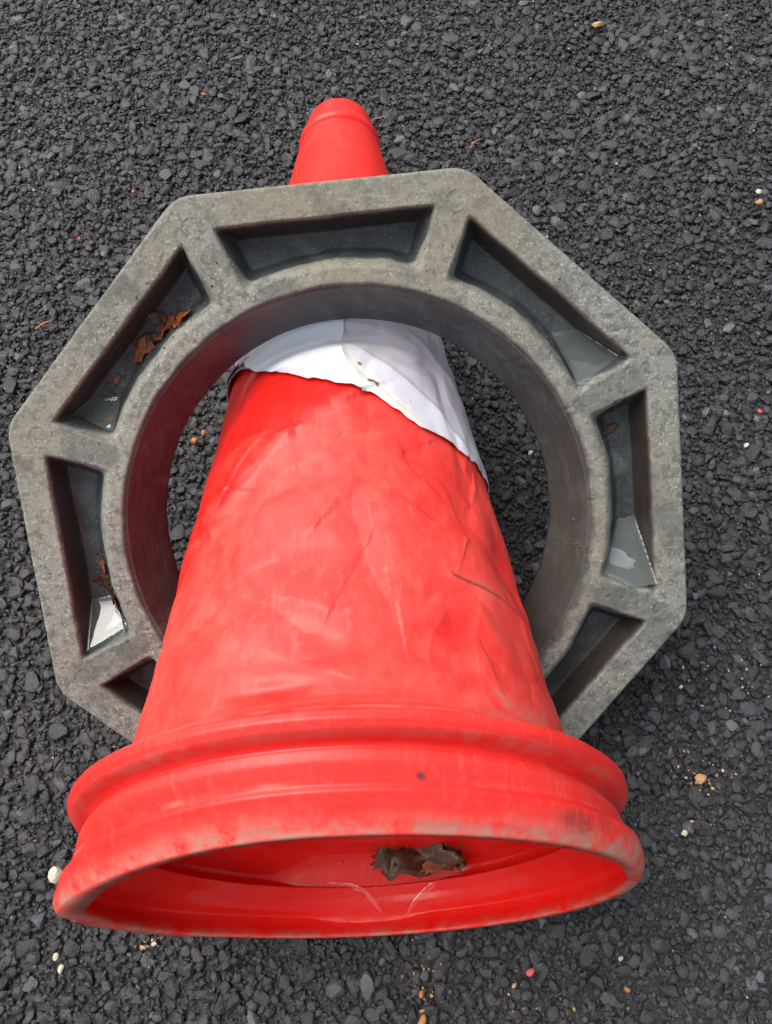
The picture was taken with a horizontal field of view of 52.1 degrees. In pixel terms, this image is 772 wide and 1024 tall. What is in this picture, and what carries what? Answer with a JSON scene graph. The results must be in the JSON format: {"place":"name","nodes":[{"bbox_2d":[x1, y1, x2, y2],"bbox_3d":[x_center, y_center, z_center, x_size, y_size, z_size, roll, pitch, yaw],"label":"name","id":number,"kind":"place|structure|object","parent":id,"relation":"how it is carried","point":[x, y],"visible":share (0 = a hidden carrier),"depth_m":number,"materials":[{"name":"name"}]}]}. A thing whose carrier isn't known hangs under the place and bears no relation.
{"place":"outdoors","nodes":[
{"label":"outdoors","id":0,"kind":"place"},
{"bbox_2d":[0,0,771,1023],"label":"asphalt ground","id":1,"kind":"structure","parent":0,"point":[680,96],"depth_m":0.74,"materials":[{"name":"grey asphalt"}]},
{"bbox_2d":[35,320,50,329],"bbox_3d":[-0.331,-0.180,0.762,0.015,0.002,0.010,-3,69,1],"label":"twig","id":2,"kind":"object","parent":1,"relation":"on","point":[41,324],"visible":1,"depth_m":0.76,"materials":[{"name":"beige wood"}]},
{"bbox_2d":[48,866,62,883],"bbox_3d":[-0.242,0.266,0.579,0.012,0.010,0.012,-3,69,1],"label":"pebble","id":3,"kind":"object","parent":1,"relation":"on","point":[54,873],"visible":0.8,"depth_m":0.58,"materials":[{"name":"beige stone"}]},
{"bbox_2d":[53,953,58,960],"bbox_3d":[-0.237,0.319,0.567,0.005,0.003,0.006,-3,69,1],"label":"pebble","id":4,"kind":"object","parent":1,"relation":"on","point":[55,956],"visible":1,"depth_m":0.57,"materials":[{"name":"beige stone"}]},
{"bbox_2d":[57,964,63,973],"bbox_3d":[-0.232,0.326,0.563,0.005,0.004,0.006,-3,69,1],"label":"pebble","id":5,"kind":"object","parent":1,"relation":"on","point":[60,968],"visible":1,"depth_m":0.56,"materials":[{"name":"white stone"}]},
{"bbox_2d":[190,438,197,443],"bbox_3d":[-0.172,-0.064,0.710,0.006,0.005,0.005,-3,69,1],"label":"pebble","id":6,"kind":"object","parent":1,"relation":"on","point":[194,440],"visible":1,"depth_m":0.71,"materials":[{"name":"orange stone"}]},
{"bbox_2d":[9,168,686,742],"bbox_3d":[-0.017,0.006,0.542,0.440,0.262,0.398,-3,69,1],"label":"cone base","id":7,"kind":"object","parent":1,"relation":"on","point":[579,378],"visible":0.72,"depth_m":0.52,"materials":[{"name":"rubber"}]},
{"bbox_2d":[94,575,110,585],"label":"leaf fragment","id":8,"kind":"object","parent":7,"relation":"in","point":[102,579],"visible":1,"depth_m":0.55,"materials":[{"name":"brown plant"}]},
{"bbox_2d":[99,561,107,575],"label":"leaf fragment","id":9,"kind":"object","parent":7,"relation":"in","point":[101,563],"visible":1,"depth_m":0.54,"materials":[{"name":"orange plant"}]},
{"bbox_2d":[104,583,114,606],"bbox_3d":[-0.189,0.057,0.542,0.003,0.023,0.007,-26,51,-24],"label":"leaf fragment","id":10,"kind":"object","parent":7,"relation":"in","point":[109,590],"visible":1,"depth_m":0.54,"materials":[{"name":"brown plant"}]},
{"bbox_2d":[108,411,113,421],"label":"leaf fragment","id":11,"kind":"object","parent":7,"relation":"in","point":[111,416],"visible":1,"depth_m":0.52,"materials":[{"name":"brown plant"}]},
{"bbox_2d":[106,606,122,630],"bbox_3d":[-0.186,0.072,0.549,0.008,0.004,0.032,34,98,-2],"label":"plastic scrap","id":12,"kind":"object","parent":7,"relation":"in","point":[115,621],"visible":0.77,"depth_m":0.55,"materials":[{"name":"white plastic"}]},
{"bbox_2d":[114,375,119,383],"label":"leaf fragment","id":13,"kind":"object","parent":7,"relation":"in","point":[116,379],"visible":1,"depth_m":0.52,"materials":[{"name":"brown plant"}]},
{"bbox_2d":[115,608,125,633],"bbox_3d":[-0.179,0.074,0.537,0.003,0.006,0.021,-22,57,-21],"label":"plastic scrap","id":14,"kind":"object","parent":7,"relation":"in","point":[122,621],"visible":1,"depth_m":0.54,"materials":[{"name":"white plastic"}]},
{"bbox_2d":[133,335,147,364],"bbox_3d":[-0.162,-0.106,0.519,0.008,0.004,0.022,22,98,-1],"label":"leaf fragment","id":15,"kind":"object","parent":7,"relation":"in","point":[138,356],"visible":1,"depth_m":0.52,"materials":[{"name":"brown plant"}]},
{"bbox_2d":[136,340,154,353],"bbox_3d":[-0.156,-0.108,0.519,0.016,0.004,0.010,14,98,0],"label":"leaf fragment","id":16,"kind":"object","parent":7,"relation":"in","point":[150,346],"visible":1,"depth_m":0.52,"materials":[{"name":"brown plant"}]},
{"bbox_2d":[136,332,157,344],"bbox_3d":[-0.157,-0.113,0.518,0.016,0.003,0.008,-12,95,6],"label":"leaf fragment","id":17,"kind":"object","parent":7,"relation":"in","point":[152,336],"visible":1,"depth_m":0.52,"materials":[{"name":"brown plant"}]},
{"bbox_2d":[147,310,166,325],"bbox_3d":[-0.149,-0.127,0.516,0.013,0.006,0.008,6,69,4],"label":"leaf fragment","id":18,"kind":"object","parent":7,"relation":"in","point":[156,317],"visible":1,"depth_m":0.52,"materials":[{"name":"brown plant"}]},
{"bbox_2d":[156,326,166,339],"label":"leaf fragment","id":19,"kind":"object","parent":7,"relation":"in","point":[159,336],"visible":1,"depth_m":0.51,"materials":[{"name":"brown plant"}]},
{"bbox_2d":[160,312,174,331],"bbox_3d":[-0.143,-0.124,0.516,0.008,0.003,0.015,36,91,27],"label":"leaf fragment","id":20,"kind":"object","parent":7,"relation":"in","point":[169,319],"visible":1,"depth_m":0.52,"materials":[{"name":"brown plant"}]},
{"bbox_2d":[171,311,181,327],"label":"leaf fragment","id":21,"kind":"object","parent":7,"relation":"in","point":[175,323],"visible":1,"depth_m":0.51,"materials":[{"name":"brown plant"}]},
{"bbox_2d":[176,309,190,322],"bbox_3d":[-0.130,-0.128,0.509,0.012,0.010,0.010,-16,69,-4],"label":"leaf fragment","id":22,"kind":"object","parent":7,"relation":"in","point":[181,315],"visible":1,"depth_m":0.51,"materials":[{"name":"brown plant"}]},
{"bbox_2d":[88,201,621,865],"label":"dirt crumbs","id":23,"kind":"object","parent":7,"relation":"in","point":[178,307],"visible":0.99,"depth_m":0.53,"materials":[{"name":"brown soil"}]},
{"bbox_2d":[604,423,618,435],"bbox_3d":[0.154,-0.057,0.542,0.014,0.003,0.005,-37,99,3],"label":"leaf fragment","id":24,"kind":"object","parent":7,"relation":"in","point":[609,429],"visible":1,"depth_m":0.54,"materials":[{"name":"brown plant"}]},
{"bbox_2d":[610,547,635,569],"bbox_3d":[0.161,0.033,0.557,0.032,0.004,0.016,33,97,-8],"label":"plastic scrap","id":25,"kind":"object","parent":7,"relation":"in","point":[619,558],"visible":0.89,"depth_m":0.56,"materials":[{"name":"white plastic"}]},
{"bbox_2d":[53,98,644,938],"bbox_3d":[-0.039,-0.091,0.560,0.337,0.293,0.733,-3,69,1],"label":"traffic cone","id":26,"kind":"object","parent":1,"relation":"on","point":[349,670],"visible":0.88,"depth_m":0.43,"materials":[{"name":"red plastic"}]},
{"bbox_2d":[371,847,409,881],"bbox_3d":[0.004,0.247,0.569,0.025,0.011,0.033,28,72,12],"label":"wet leaf","id":27,"kind":"object","parent":26,"relation":"on","point":[385,857],"visible":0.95,"depth_m":0.57,"materials":[{"name":"brown plant"}]},
{"bbox_2d":[389,842,466,877],"bbox_3d":[0.029,0.247,0.565,0.057,0.019,0.025,-6,69,0],"label":"wet leaf","id":28,"kind":"object","parent":26,"relation":"on","point":[415,858],"visible":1,"depth_m":0.56,"materials":[{"name":"brown plant"}]},
{"bbox_2d":[420,858,445,875],"bbox_3d":[0.035,0.253,0.565,0.023,0.007,0.012,-36,72,-11],"label":"wet leaf","id":29,"kind":"object","parent":26,"relation":"on","point":[429,866],"visible":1,"depth_m":0.57,"materials":[{"name":"brown plant"}]},
{"bbox_2d":[443,845,465,871],"bbox_3d":[0.049,0.244,0.567,0.013,0.008,0.027,-26,70,-8],"label":"wet leaf","id":30,"kind":"object","parent":26,"relation":"on","point":[458,865],"visible":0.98,"depth_m":0.56,"materials":[{"name":"brown plant"}]},
{"bbox_2d":[4,1,768,1012],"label":"fine grit","id":31,"kind":"object","parent":1,"relation":"on","point":[682,667],"visible":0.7,"depth_m":0.60,"materials":[{"name":"beige gravel"}]},
{"bbox_2d":[417,1014,425,1023],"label":"pebble","id":32,"kind":"object","parent":1,"relation":"on","point":[422,1019],"visible":1,"depth_m":0.54,"materials":[{"name":"orange stone"}]},
{"bbox_2d":[419,990,423,998],"bbox_3d":[0.025,0.336,0.551,0.004,0.003,0.005,-3,69,1],"label":"pebble","id":33,"kind":"object","parent":1,"relation":"on","point":[421,993],"visible":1,"depth_m":0.55,"materials":[{"name":"orange stone"}]},
{"bbox_2d":[513,459,522,464],"bbox_3d":[0.116,-0.044,0.693,0.009,0.003,0.004,-3,69,1],"label":"bark bit","id":34,"kind":"object","parent":1,"relation":"on","point":[520,461],"visible":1,"depth_m":0.69,"materials":[{"name":"brown plant"}]},
{"bbox_2d":[526,968,534,976],"bbox_3d":[0.101,0.322,0.553,0.006,0.003,0.005,-3,69,1],"label":"pebble","id":35,"kind":"object","parent":1,"relation":"on","point":[530,972],"visible":1,"depth_m":0.55,"materials":[{"name":"stone"}]},
{"bbox_2d":[592,21,603,26],"bbox_3d":[0.236,-0.543,0.880,0.013,0.006,0.008,-3,69,1],"label":"pebble","id":36,"kind":"object","parent":1,"relation":"on","point":[597,24],"visible":1,"depth_m":0.88,"materials":[{"name":"beige stone"}]},
{"bbox_2d":[681,830,687,835],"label":"pebble","id":37,"kind":"object","parent":1,"relation":"on","point":[684,833],"visible":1,"depth_m":0.58,"materials":[{"name":"white stone"}]},
{"bbox_2d":[694,774,706,783],"bbox_3d":[0.237,0.201,0.594,0.009,0.005,0.008,-3,69,1],"label":"pebble","id":38,"kind":"object","parent":1,"relation":"on","point":[700,778],"visible":1,"depth_m":0.59,"materials":[{"name":"beige stone"}]}
]}

